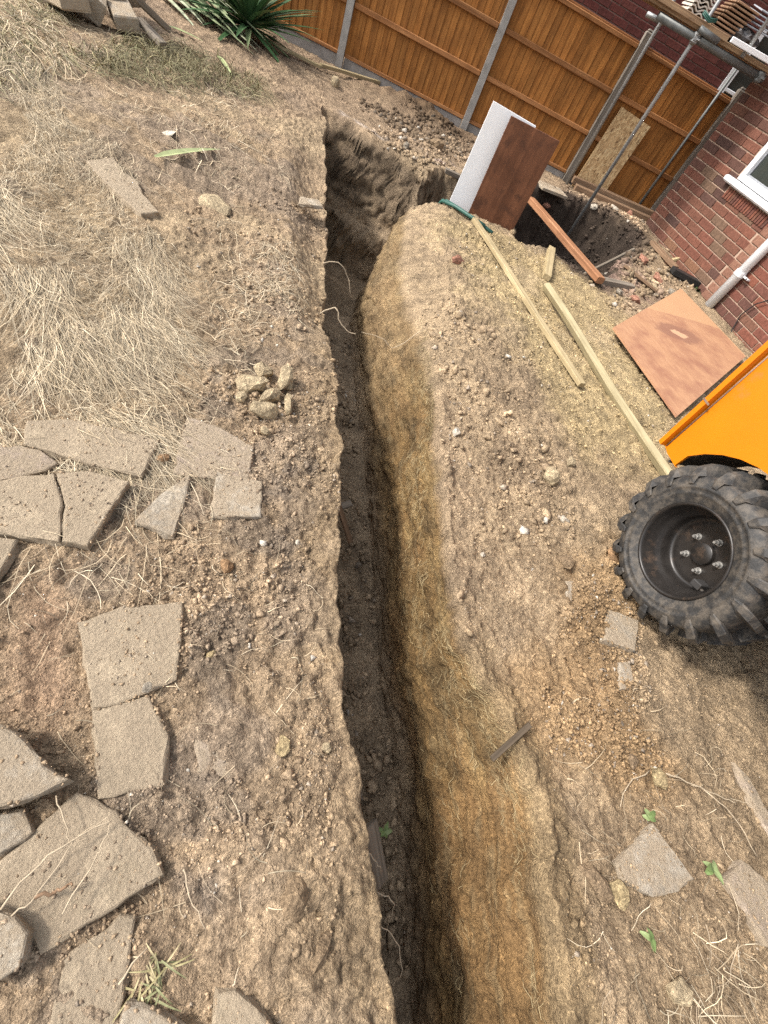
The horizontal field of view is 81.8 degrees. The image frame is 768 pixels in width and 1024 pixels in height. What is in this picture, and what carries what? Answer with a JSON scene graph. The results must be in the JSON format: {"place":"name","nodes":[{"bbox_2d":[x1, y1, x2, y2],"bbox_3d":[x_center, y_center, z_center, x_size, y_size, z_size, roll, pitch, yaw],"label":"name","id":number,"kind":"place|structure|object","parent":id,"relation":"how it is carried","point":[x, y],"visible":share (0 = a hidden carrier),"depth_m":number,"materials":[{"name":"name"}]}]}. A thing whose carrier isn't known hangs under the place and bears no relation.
{"place":"outdoors","nodes":[
{"label":"outdoors","id":0,"kind":"place"},
{"bbox_2d":[0,0,767,1023],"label":"ground","id":1,"kind":"structure","parent":0,"point":[392,238],"depth_m":2.09,"materials":[{"name":"soil"}]},
{"bbox_2d":[0,538,18,581],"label":"paving slab","id":2,"kind":"object","parent":1,"relation":"on","point":[8,546],"depth_m":1.48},
{"bbox_2d":[0,905,33,979],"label":"paving slab","id":3,"kind":"object","parent":1,"relation":"on","point":[16,934],"depth_m":1.00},
{"bbox_2d":[0,807,36,856],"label":"paving slab","id":4,"kind":"object","parent":1,"relation":"on","point":[19,827],"depth_m":1.12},
{"bbox_2d":[0,445,59,480],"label":"paving slab","id":5,"kind":"object","parent":1,"relation":"on","point":[17,460],"depth_m":1.67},
{"bbox_2d":[0,473,64,546],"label":"paving slab","id":6,"kind":"object","parent":1,"relation":"on","point":[19,488],"depth_m":1.57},
{"bbox_2d":[0,724,73,808],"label":"paving slab","id":7,"kind":"object","parent":1,"relation":"on","point":[25,785],"depth_m":1.15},
{"bbox_2d":[46,0,90,13],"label":"rubble block","id":8,"kind":"object","parent":1,"relation":"on","point":[82,6],"depth_m":4.11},
{"bbox_2d":[0,792,163,953],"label":"paving slab","id":9,"kind":"object","parent":1,"relation":"on","point":[84,813],"depth_m":1.13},
{"bbox_2d":[34,882,72,899],"bbox_3d":[-0.792,0.911,1.065,0.077,0.012,0.016,-3,58,-25],"label":"dry stem","id":10,"kind":"object","parent":9,"relation":"on","point":[44,893],"visible":1,"depth_m":1.06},
{"bbox_2d":[0,816,117,909],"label":"dry stem","id":11,"kind":"object","parent":9,"relation":"on","point":[18,884],"visible":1,"depth_m":1.08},
{"bbox_2d":[11,811,114,916],"bbox_3d":[-0.792,0.858,1.100,0.029,0.006,0.253,38,50,6],"label":"dry stem","id":12,"kind":"object","parent":9,"relation":"on","point":[55,869],"visible":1,"depth_m":1.08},
{"bbox_2d":[62,818,111,913],"bbox_3d":[-0.732,0.879,1.108,0.016,0.008,0.192,23,50,-7],"label":"dry stem","id":13,"kind":"object","parent":9,"relation":"on","point":[87,872],"visible":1,"depth_m":1.09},
{"bbox_2d":[23,419,159,479],"bbox_3d":[-1.208,-0.272,1.824,0.484,0.060,0.227,14,52,-14],"label":"paving slab","id":14,"kind":"object","parent":1,"relation":"on","point":[51,443],"depth_m":1.80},
{"bbox_2d":[50,913,135,1023],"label":"paving slab","id":15,"kind":"object","parent":1,"relation":"on","point":[78,965],"depth_m":1.05,"materials":[{"name":"stone"}]},
{"bbox_2d":[57,471,130,550],"bbox_3d":[-1.146,-0.014,1.655,0.243,0.067,0.328,17,51,-12],"label":"paving slab","id":16,"kind":"object","parent":1,"relation":"on","point":[80,531],"depth_m":1.65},
{"bbox_2d":[84,0,106,26],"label":"rubble block","id":17,"kind":"object","parent":1,"relation":"on","point":[98,11],"depth_m":4.33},
{"bbox_2d":[86,157,158,218],"bbox_3d":[-1.734,-2.158,2.966,0.673,0.076,0.236,46,51,12],"label":"paving slab","id":18,"kind":"object","parent":1,"relation":"on","point":[102,171],"depth_m":2.92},
{"bbox_2d":[107,0,139,33],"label":"rubble block","id":19,"kind":"object","parent":1,"relation":"on","point":[122,13],"depth_m":4.44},
{"bbox_2d":[78,602,182,709],"bbox_3d":[-0.815,0.462,1.470,0.313,0.061,0.317,-9,60,-29],"label":"paving slab","id":20,"kind":"object","parent":1,"relation":"on","point":[160,635],"depth_m":1.44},
{"bbox_2d":[91,695,169,800],"bbox_3d":[-0.750,0.704,1.324,0.199,0.056,0.286,-10,61,-29],"label":"paving slab","id":21,"kind":"object","parent":1,"relation":"on","point":[131,739],"depth_m":1.30,"materials":[{"name":"stone"}]},
{"bbox_2d":[133,0,170,32],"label":"timber","id":22,"kind":"object","parent":1,"relation":"on","point":[153,15],"visible":1,"depth_m":4.62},
{"bbox_2d":[119,997,185,1023],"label":"paving slab","id":23,"kind":"object","parent":1,"relation":"on","point":[145,1014],"depth_m":1.03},
{"bbox_2d":[112,942,194,1021],"bbox_3d":[-0.573,1.145,1.079,0.190,0.059,0.144,14,52,-14],"label":"grass tuft","id":24,"kind":"object","parent":1,"relation":"on","point":[153,978],"visible":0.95,"depth_m":1.07,"materials":[{"name":"beige plant"}]},
{"bbox_2d":[134,474,190,539],"bbox_3d":[-0.855,-0.034,1.806,0.155,0.051,0.324,22,50,-8],"label":"paving slab","id":25,"kind":"object","parent":1,"relation":"on","point":[163,516],"depth_m":1.74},
{"bbox_2d":[154,148,217,156],"bbox_3d":[-1.508,-2.812,3.461,0.065,0.024,0.711,34,50,2],"label":"yucca leaf","id":26,"kind":"object","parent":1,"relation":"on","point":[173,152],"visible":0.97,"depth_m":3.39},
{"bbox_2d":[194,739,229,777],"bbox_3d":[-0.530,0.774,1.381,0.186,0.045,0.099,31,50,0],"label":"stone","id":27,"kind":"object","parent":1,"relation":"on","point":[203,758],"depth_m":1.36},
{"bbox_2d":[173,417,253,480],"bbox_3d":[-0.761,-0.263,2.016,0.326,0.056,0.347,8,53,-18],"label":"paving slab","id":28,"kind":"object","parent":1,"relation":"on","point":[215,434],"depth_m":1.99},
{"bbox_2d":[199,193,230,215],"bbox_3d":[-1.229,-2.225,3.221,0.228,0.073,0.235,-13,74,-23],"label":"stone","id":29,"kind":"object","parent":1,"relation":"on","point":[217,203],"visible":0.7,"depth_m":3.19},
{"bbox_2d":[220,559,233,572],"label":"stone","id":30,"kind":"object","parent":1,"relation":"on","point":[227,565],"visible":1,"depth_m":1.71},
{"bbox_2d":[210,471,262,520],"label":"paving slab","id":31,"kind":"object","parent":1,"relation":"on","point":[232,501],"depth_m":1.90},
{"bbox_2d":[235,391,247,402],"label":"clod","id":32,"kind":"object","parent":1,"relation":"on","point":[242,396],"visible":1,"depth_m":2.21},
{"bbox_2d":[212,986,273,1023],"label":"paving slab","id":33,"kind":"object","parent":1,"relation":"on","point":[251,1010],"depth_m":1.08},
{"bbox_2d":[178,0,320,62],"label":"yucca plant","id":34,"kind":"object","parent":1,"relation":"on","point":[257,14],"visible":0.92,"depth_m":5.67,"materials":[{"name":"green plant"}]},
{"bbox_2d":[235,374,268,393],"bbox_3d":[-0.680,-0.656,2.274,0.151,0.100,0.107,-13,63,-31],"label":"clod","id":35,"kind":"object","parent":1,"relation":"on","point":[247,384],"visible":0.93,"depth_m":2.24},
{"bbox_2d":[253,361,272,378],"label":"clod","id":36,"kind":"object","parent":1,"relation":"on","point":[261,369],"visible":0.92,"depth_m":2.35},
{"bbox_2d":[249,400,277,418],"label":"clod","id":37,"kind":"object","parent":1,"relation":"on","point":[265,410],"visible":0.97,"depth_m":2.18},
{"bbox_2d":[259,388,280,402],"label":"clod","id":38,"kind":"object","parent":1,"relation":"on","point":[271,395],"visible":0.83,"depth_m":2.24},
{"bbox_2d":[275,735,289,756],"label":"stone","id":39,"kind":"object","parent":1,"relation":"on","point":[282,749],"visible":1,"depth_m":1.43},
{"bbox_2d":[277,365,292,389],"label":"clod","id":40,"kind":"object","parent":1,"relation":"on","point":[285,380],"visible":1,"depth_m":2.33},
{"bbox_2d":[253,33,320,68],"bbox_3d":[-1.356,-6.371,6.111,0.996,0.042,0.069,13,52,-15],"label":"timber","id":41,"kind":"object","parent":1,"relation":"on","point":[299,56],"visible":0.73,"depth_m":6.13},
{"bbox_2d":[284,393,292,414],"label":"clod","id":42,"kind":"object","parent":1,"relation":"on","point":[288,402],"visible":0.99,"depth_m":2.27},
{"bbox_2d":[280,875,308,922],"bbox_3d":[-0.247,1.073,1.230,0.077,0.065,0.096,1,57,-40],"label":"stone","id":43,"kind":"object","parent":1,"relation":"on","point":[294,898],"visible":1,"depth_m":1.21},
{"bbox_2d":[297,196,322,208],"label":"paving slab","id":44,"kind":"object","parent":1,"relation":"on","point":[315,203],"depth_m":3.79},
{"bbox_2d":[310,930,331,974],"bbox_3d":[-0.176,1.188,1.194,0.051,0.050,0.113,30,44,15],"label":"stone","id":45,"kind":"object","parent":1,"relation":"on","point":[318,961],"visible":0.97,"depth_m":1.18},
{"bbox_2d":[335,0,355,68],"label":"fence post","id":46,"kind":"object","parent":1,"relation":"on","point":[349,9],"visible":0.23,"depth_m":6.49,"materials":[{"name":"concrete"}]},
{"bbox_2d":[224,0,346,64],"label":"fence bay","id":47,"kind":"object","parent":46,"relation":"attached to","point":[328,19],"visible":0.42,"depth_m":6.52,"materials":[{"name":"brown wood"}]},
{"bbox_2d":[339,505,352,543],"bbox_3d":[-0.257,0.072,2.883,0.036,0.021,0.277,-24,101,-35],"label":"stick","id":48,"kind":"object","parent":1,"relation":"on","point":[345,527],"visible":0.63,"depth_m":2.88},
{"bbox_2d":[320,62,380,84],"bbox_3d":[-0.478,-6.481,6.568,1.137,0.047,0.067,-27,70,-36],"label":"timber","id":49,"kind":"object","parent":1,"relation":"on","point":[346,72],"visible":0.99,"depth_m":6.52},
{"bbox_2d":[367,818,387,891],"bbox_3d":[-0.044,1.374,1.772,0.122,0.032,0.215,18,55,-61],"label":"trench board","id":50,"kind":"object","parent":1,"relation":"on","point":[375,848],"visible":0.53,"depth_m":1.78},
{"bbox_2d":[0,0,767,1023],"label":"dry grass","id":51,"kind":"structure","parent":1,"relation":"on","point":[128,338],"depth_m":2.30,"materials":[{"name":"plant"}]},
{"bbox_2d":[137,17,166,46],"bbox_3d":[-2.408,-4.955,4.578,0.335,0.042,0.102,44,50,-5],"label":"timber","id":52,"kind":"object","parent":51,"relation":"on","point":[151,33],"visible":0.83,"depth_m":4.56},
{"bbox_2d":[0,96,767,1023],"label":"soil crumbs","id":53,"kind":"object","parent":1,"relation":"on","point":[456,144],"visible":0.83,"depth_m":2.03,"materials":[{"name":"soil"}]},
{"bbox_2d":[342,0,508,127],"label":"fence bay","id":54,"kind":"object","parent":1,"relation":"on","point":[435,52],"visible":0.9,"depth_m":6.56,"materials":[{"name":"brown wood"}]},
{"bbox_2d":[430,138,443,150],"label":"stone","id":55,"kind":"object","parent":1,"relation":"on","point":[437,143],"visible":0.79,"depth_m":6.06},
{"bbox_2d":[438,199,492,233],"bbox_3d":[0.849,-3.251,4.913,0.154,0.218,0.814,-31,72,-37],"label":"hose","id":56,"kind":"object","parent":1,"relation":"on","point":[461,210],"visible":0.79,"depth_m":4.82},
{"bbox_2d":[460,0,516,130],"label":"fence post","id":57,"kind":"object","parent":1,"relation":"on","point":[505,19],"visible":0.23,"depth_m":6.55,"materials":[{"name":"concrete"}]},
{"bbox_2d":[450,101,535,211],"bbox_3d":[1.094,-3.675,4.961,0.502,1.271,0.024,19,48,-13],"label":"white board","id":58,"kind":"object","parent":1,"relation":"on","point":[488,139],"visible":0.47,"depth_m":4.76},
{"bbox_2d":[490,722,531,761],"bbox_3d":[0.499,0.897,1.734,0.212,0.018,0.024,-30,71,-19],"label":"stake","id":59,"kind":"object","parent":1,"relation":"on","point":[509,743],"visible":1,"depth_m":1.73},
{"bbox_2d":[468,116,559,230],"bbox_3d":[1.346,-3.553,4.899,0.562,1.122,0.023,17,50,-11],"label":"plywood sheet","id":60,"kind":"object","parent":1,"relation":"on","point":[522,156],"visible":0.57,"depth_m":4.77,"materials":[{"name":"wood"}]},
{"bbox_2d":[471,217,585,386],"bbox_3d":[1.278,-2.075,4.159,0.074,0.049,2.499,-2,58,-25],"label":"timber","id":61,"kind":"object","parent":1,"relation":"on","point":[577,378],"visible":0.99,"depth_m":4.00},
{"bbox_2d":[542,245,555,281],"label":"timber","id":62,"kind":"object","parent":1,"relation":"on","point":[548,266],"visible":1,"depth_m":4.80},
{"bbox_2d":[543,466,559,485],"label":"stone","id":63,"kind":"object","parent":1,"relation":"on","point":[551,476],"visible":0.99,"depth_m":2.67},
{"bbox_2d":[466,0,639,178],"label":"fence bay","id":64,"kind":"object","parent":1,"relation":"on","point":[557,68],"visible":0.74,"depth_m":6.60,"materials":[{"name":"brown wood"}]},
{"bbox_2d":[538,180,567,198],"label":"kerb slab","id":65,"kind":"structure","parent":1,"relation":"on","point":[551,189],"depth_m":6.81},
{"bbox_2d":[527,197,604,283],"bbox_3d":[2.281,-3.536,5.688,0.122,0.078,2.029,0,56,-24],"label":"timber","id":66,"kind":"object","parent":1,"relation":"on","point":[582,260],"visible":0.97,"depth_m":5.55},
{"bbox_2d":[558,553,574,569],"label":"stone","id":67,"kind":"object","parent":1,"relation":"on","point":[566,561],"visible":0.98,"depth_m":2.35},
{"bbox_2d":[579,862,613,904],"bbox_3d":[0.743,1.289,1.548,0.065,0.052,0.151,-17,60,-50],"label":"stone","id":68,"kind":"object","parent":1,"relation":"on","point":[598,882],"visible":1,"depth_m":1.53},
{"bbox_2d":[543,283,671,474],"bbox_3d":[1.834,-1.240,3.806,0.083,0.085,2.375,-13,60,1],"label":"timber","id":69,"kind":"object","parent":1,"relation":"on","point":[657,459],"visible":0.93,"depth_m":3.68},
{"bbox_2d":[562,29,652,181],"bbox_3d":[3.313,-6.036,7.079,0.100,2.407,0.102,17,51,-12],"label":"fence post","id":70,"kind":"object","parent":1,"relation":"on","point":[619,83],"visible":0.65,"depth_m":6.74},
{"bbox_2d":[583,248,634,273],"bbox_3d":[3.243,-3.688,6.654,0.031,0.934,0.052,48,40,-36],"label":"timber","id":71,"kind":"object","parent":1,"relation":"on","point":[610,260],"visible":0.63,"depth_m":6.56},
{"bbox_2d":[573,183,649,220],"bbox_3d":[3.915,-5.192,7.500,1.554,0.091,0.122,16,51,-9],"label":"sleeper","id":72,"kind":"object","parent":1,"relation":"on","point":[603,198],"visible":0.5,"depth_m":7.43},
{"bbox_2d":[571,176,653,215],"bbox_3d":[3.903,-5.359,7.551,1.554,0.102,0.102,16,51,-9],"label":"sleeper","id":73,"kind":"object","parent":1,"relation":"on","point":[611,195],"visible":0.67,"depth_m":7.50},
{"bbox_2d":[608,547,618,564],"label":"stone","id":74,"kind":"object","parent":1,"relation":"on","point":[613,555],"visible":0.44,"depth_m":2.49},
{"bbox_2d":[599,609,637,651],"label":"paving slab","id":75,"kind":"object","parent":1,"relation":"on","point":[622,636],"depth_m":2.22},
{"bbox_2d":[602,277,634,289],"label":"timber","id":76,"kind":"object","parent":1,"relation":"on","point":[615,283],"visible":0.67,"depth_m":5.39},
{"bbox_2d":[609,879,629,910],"bbox_3d":[0.829,1.337,1.552,0.068,0.055,0.089,32,41,-11],"label":"stone","id":77,"kind":"object","parent":1,"relation":"on","point":[619,890],"visible":0.96,"depth_m":1.54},
{"bbox_2d":[565,0,675,184],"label":"scaffold pole","id":78,"kind":"object","parent":1,"relation":"on","point":[641,55],"visible":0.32,"depth_m":6.55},
{"bbox_2d":[617,662,633,690],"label":"paving slab","id":79,"kind":"object","parent":1,"relation":"on","point":[621,667],"depth_m":2.10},
{"bbox_2d":[628,753,638,769],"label":"stone","id":80,"kind":"object","parent":1,"relation":"on","point":[633,761],"visible":1,"depth_m":1.84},
{"bbox_2d":[624,265,656,291],"bbox_3d":[3.296,-3.004,5.698,0.529,0.032,0.071,44,43,7],"label":"timber","id":81,"kind":"object","parent":1,"relation":"on","point":[643,280],"visible":1,"depth_m":5.67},
{"bbox_2d":[567,0,721,236],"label":"scaffold pole","id":82,"kind":"object","parent":1,"relation":"on","point":[663,87],"visible":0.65,"depth_m":6.08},
{"bbox_2d":[656,11,765,83],"bbox_3d":[4.024,-5.673,5.425,1.611,0.129,0.150,17,51,-12],"label":"scaffold tube","id":83,"kind":"object","parent":82,"relation":"attached to","point":[702,42],"visible":0.98,"depth_m":5.42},
{"bbox_2d":[646,0,767,73],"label":"scaffold board","id":84,"kind":"object","parent":83,"relation":"on","point":[738,52],"visible":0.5,"depth_m":5.38,"materials":[{"name":"brown wood"}]},
{"bbox_2d":[723,21,759,48],"bbox_3d":[4.359,-5.810,5.433,0.496,0.204,0.312,31,50,0],"label":"plastic wrap","id":85,"kind":"object","parent":84,"relation":"on","point":[745,34],"visible":0.41,"depth_m":5.35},
{"bbox_2d":[697,25,720,45],"bbox_3d":[3.890,-5.707,5.310,0.296,0.078,0.066,17,51,-12],"label":"scaffold tube","id":86,"kind":"object","parent":83,"relation":"attached to","point":[708,34],"visible":1,"depth_m":5.29,"materials":[{"name":"grey metal"}]},
{"bbox_2d":[657,0,729,41],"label":"toe board","id":87,"kind":"object","parent":86,"relation":"on","point":[687,14],"visible":1,"depth_m":5.22,"materials":[{"name":"brown wood"}]},
{"bbox_2d":[740,17,767,58],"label":"scaffold pole","id":88,"kind":"object","parent":83,"relation":"on","point":[756,36],"visible":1,"depth_m":5.27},
{"bbox_2d":[730,36,767,63],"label":"toe board","id":89,"kind":"object","parent":88,"relation":"attached to","point":[742,45],"visible":1,"depth_m":5.34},
{"bbox_2d":[639,928,655,951],"bbox_3d":[0.901,1.455,1.510,0.054,0.033,0.052,31,50,0],"label":"weed","id":90,"kind":"object","parent":1,"relation":"on","point":[649,936],"visible":1,"depth_m":1.51,"materials":[{"name":"green plant"}]},
{"bbox_2d":[642,808,655,821],"bbox_3d":[1.051,1.202,1.761,0.056,0.025,0.054,31,50,0],"label":"weed","id":91,"kind":"object","parent":1,"relation":"on","point":[648,816],"visible":0.95,"depth_m":1.75,"materials":[{"name":"green plant"}]},
{"bbox_2d":[569,47,731,208],"bbox_3d":[4.116,-5.844,7.220,1.595,2.001,0.098,17,51,-12],"label":"fence bay","id":92,"kind":"object","parent":1,"relation":"on","point":[681,105],"visible":0.52,"depth_m":6.87,"materials":[{"name":"brown wood"}]},
{"bbox_2d":[572,107,649,188],"bbox_3d":[3.674,-5.785,7.262,0.572,1.131,0.021,20,48,-14],"label":"strand board","id":93,"kind":"object","parent":92,"relation":"attached to","point":[610,145],"visible":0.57,"depth_m":7.16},
{"bbox_2d":[612,823,693,896],"bbox_3d":[0.987,1.333,1.641,0.301,0.045,0.214,-13,63,-31],"label":"paving slab","id":94,"kind":"object","parent":1,"relation":"on","point":[676,877],"depth_m":1.64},
{"bbox_2d":[651,767,667,789],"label":"stone","id":95,"kind":"object","parent":1,"relation":"on","point":[659,777],"visible":0.98,"depth_m":1.83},
{"bbox_2d":[650,240,678,267],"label":"timber","id":96,"kind":"object","parent":1,"relation":"on","point":[663,254],"visible":0.8,"depth_m":6.67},
{"bbox_2d":[570,0,767,99],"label":"neighbour house","id":97,"kind":"structure","parent":1,"relation":"on","point":[628,17],"depth_m":7.55,"materials":[{"name":"brick"}]},
{"bbox_2d":[716,30,767,99],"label":"window","id":98,"kind":"structure","parent":97,"relation":"in","point":[739,80],"depth_m":7.85,"materials":[{"name":"plastic"}]},
{"bbox_2d":[612,289,745,417],"bbox_3d":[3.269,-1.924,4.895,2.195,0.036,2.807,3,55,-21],"label":"plywood sheet","id":99,"kind":"object","parent":1,"relation":"on","point":[684,350],"visible":1,"depth_m":4.65,"materials":[{"name":"wood"}]},
{"bbox_2d":[665,976,692,1006],"bbox_3d":[0.964,1.566,1.451,0.078,0.060,0.083,-31,72,-37],"label":"stone","id":100,"kind":"object","parent":1,"relation":"on","point":[679,990],"visible":1,"depth_m":1.43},
{"bbox_2d":[670,266,700,286],"bbox_3d":[4.391,-3.429,6.462,0.470,0.072,0.141,19,51,-12],"label":"gutter offcut","id":101,"kind":"object","parent":1,"relation":"on","point":[682,275],"visible":0.97,"depth_m":6.42,"materials":[{"name":"black plastic"}]},
{"bbox_2d":[612,341,767,645],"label":"site dumper","id":102,"kind":"object","parent":1,"relation":"on","point":[690,545],"visible":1,"depth_m":2.05,"materials":[{"name":"rubber"}]},
{"bbox_2d":[639,53,748,204],"bbox_3d":[4.704,-5.785,7.057,0.044,2.300,0.044,31,50,0],"label":"scaffold pole","id":103,"kind":"object","parent":1,"relation":"on","point":[691,132],"visible":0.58,"depth_m":6.89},
{"bbox_2d":[650,87,745,210],"bbox_3d":[4.874,-5.544,7.412,0.102,2.407,0.101,18,51,-11],"label":"fence post","id":104,"kind":"object","parent":1,"relation":"on","point":[710,131],"visible":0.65,"depth_m":7.02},
{"bbox_2d":[646,63,767,352],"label":"brick house","id":105,"kind":"structure","parent":1,"relation":"on","point":[707,222],"depth_m":6.10,"materials":[{"name":"brick"}]},
{"bbox_2d":[738,142,767,200],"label":"window","id":106,"kind":"structure","parent":105,"relation":"in","point":[755,176],"depth_m":5.85,"materials":[{"name":"plastic"}]},
{"bbox_2d":[702,860,723,884],"bbox_3d":[1.274,1.385,1.721,0.092,0.032,0.072,31,50,0],"label":"weed","id":107,"kind":"object","parent":1,"relation":"on","point":[712,867],"visible":1,"depth_m":1.71,"materials":[{"name":"green plant"}]},
{"bbox_2d":[720,859,767,947],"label":"paving slab","id":108,"kind":"object","parent":1,"relation":"on","point":[733,874],"depth_m":1.69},
{"bbox_2d":[730,762,767,835],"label":"paving slab","id":109,"kind":"object","parent":1,"relation":"on","point":[753,801],"depth_m":1.96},
{"bbox_2d":[372,316,550,1023],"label":"grass fibres","id":110,"kind":"object","parent":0,"point":[448,629],"depth_m":1.95,"materials":[{"name":"plant"}]},
{"bbox_3d":[4.038,-5.905,5.453,0.312,0.019,0.341,17,51,-12],"label":"roof batten","id":111,"kind":"object","parent":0,"visible":0},
{"bbox_2d":[710,23,730,36],"bbox_3d":[4.067,-5.919,5.431,0.310,0.020,0.342,17,51,-12],"label":"roof batten","id":112,"kind":"object","parent":111,"relation":"on","point":[720,29],"visible":0.27,"depth_m":5.32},
{"bbox_2d":[713,21,734,34],"bbox_3d":[4.098,-5.931,5.409,0.312,0.020,0.342,17,51,-12],"label":"roof batten","id":113,"kind":"object","parent":112,"relation":"on","point":[720,25],"visible":0.47,"depth_m":5.32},
{"bbox_2d":[711,15,738,30],"bbox_3d":[4.128,-5.944,5.387,0.312,0.020,0.342,17,51,-12],"label":"roof batten","id":114,"kind":"object","parent":113,"relation":"on","point":[722,21],"visible":0.63,"depth_m":5.30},
{"bbox_2d":[713,11,742,27],"bbox_3d":[4.158,-5.957,5.365,0.312,0.020,0.342,17,51,-12],"label":"roof batten","id":115,"kind":"object","parent":114,"relation":"on","point":[725,17],"visible":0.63,"depth_m":5.28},
{"bbox_2d":[716,8,746,24],"bbox_3d":[4.188,-5.970,5.343,0.312,0.019,0.342,17,51,-12],"label":"roof batten","id":116,"kind":"object","parent":115,"relation":"on","point":[731,15],"visible":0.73,"depth_m":5.26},
{"bbox_2d":[720,5,751,21],"bbox_3d":[4.218,-5.982,5.321,0.312,0.020,0.341,17,51,-12],"label":"roof batten","id":117,"kind":"object","parent":116,"relation":"on","point":[737,13],"visible":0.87,"depth_m":5.24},
{"bbox_2d":[724,2,755,18],"bbox_3d":[4.249,-5.996,5.300,0.312,0.019,0.342,17,51,-12],"label":"roof batten","id":118,"kind":"object","parent":117,"relation":"on","point":[741,10],"visible":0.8,"depth_m":5.22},
{"bbox_2d":[728,0,759,15],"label":"roof batten","id":119,"kind":"object","parent":118,"relation":"on","point":[745,7],"visible":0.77,"depth_m":5.20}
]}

